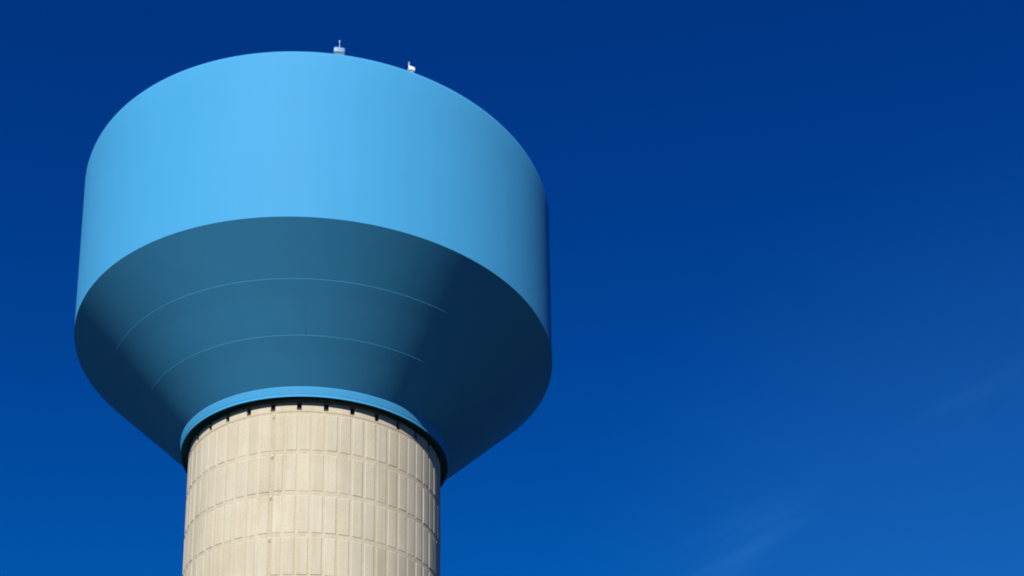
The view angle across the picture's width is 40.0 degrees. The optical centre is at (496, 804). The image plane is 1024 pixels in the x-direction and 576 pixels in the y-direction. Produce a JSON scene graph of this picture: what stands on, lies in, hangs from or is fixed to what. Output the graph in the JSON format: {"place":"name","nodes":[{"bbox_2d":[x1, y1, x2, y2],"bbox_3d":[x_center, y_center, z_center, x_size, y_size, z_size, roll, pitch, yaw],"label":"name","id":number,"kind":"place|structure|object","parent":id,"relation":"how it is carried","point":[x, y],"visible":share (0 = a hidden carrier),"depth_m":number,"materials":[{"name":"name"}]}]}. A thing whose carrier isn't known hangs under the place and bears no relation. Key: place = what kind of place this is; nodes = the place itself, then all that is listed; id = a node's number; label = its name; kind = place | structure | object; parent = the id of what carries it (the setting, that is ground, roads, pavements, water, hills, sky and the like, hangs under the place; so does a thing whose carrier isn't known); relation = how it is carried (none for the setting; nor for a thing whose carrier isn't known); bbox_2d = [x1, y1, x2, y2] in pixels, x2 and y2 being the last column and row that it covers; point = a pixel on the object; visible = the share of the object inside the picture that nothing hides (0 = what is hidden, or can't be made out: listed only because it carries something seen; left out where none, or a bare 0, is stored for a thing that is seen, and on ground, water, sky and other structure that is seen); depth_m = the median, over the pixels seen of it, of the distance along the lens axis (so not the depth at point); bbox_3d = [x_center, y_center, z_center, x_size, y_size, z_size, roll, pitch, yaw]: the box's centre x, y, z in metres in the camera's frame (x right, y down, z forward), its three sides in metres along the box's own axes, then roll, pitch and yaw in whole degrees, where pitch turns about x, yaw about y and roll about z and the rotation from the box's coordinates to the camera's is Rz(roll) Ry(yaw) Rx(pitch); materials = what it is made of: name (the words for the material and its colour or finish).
{"place":"outdoors","nodes":[
{"label":"outdoors","id":0,"kind":"place"},
{"bbox_2d":[0,0,1023,575],"label":"sky","id":1,"kind":"structure","parent":0,"point":[786,237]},
{"label":"ground","id":2,"kind":"structure","parent":0,"visible":0},
{"bbox_2d":[74,51,551,575],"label":"water tower","id":3,"kind":"structure","parent":2,"relation":"on","point":[312,331],"depth_m":56.15,"materials":[{"name":"metal"}]},
{"bbox_2d":[333,40,344,54],"bbox_3d":[-6.252,-29.928,55.761,0.460,0.835,0.400,2,-15,-11],"label":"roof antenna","id":4,"kind":"object","parent":3,"relation":"on","point":[339,50],"visible":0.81,"depth_m":55.53,"materials":[{"name":"white metal"}]},
{"bbox_2d":[408,62,414,72],"bbox_3d":[-3.449,-29.592,56.598,0.270,0.570,0.240,7,-16,-26],"label":"roof antenna","id":5,"kind":"object","parent":3,"relation":"on","point":[411,69],"visible":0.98,"depth_m":56.49,"materials":[{"name":"white paint"}]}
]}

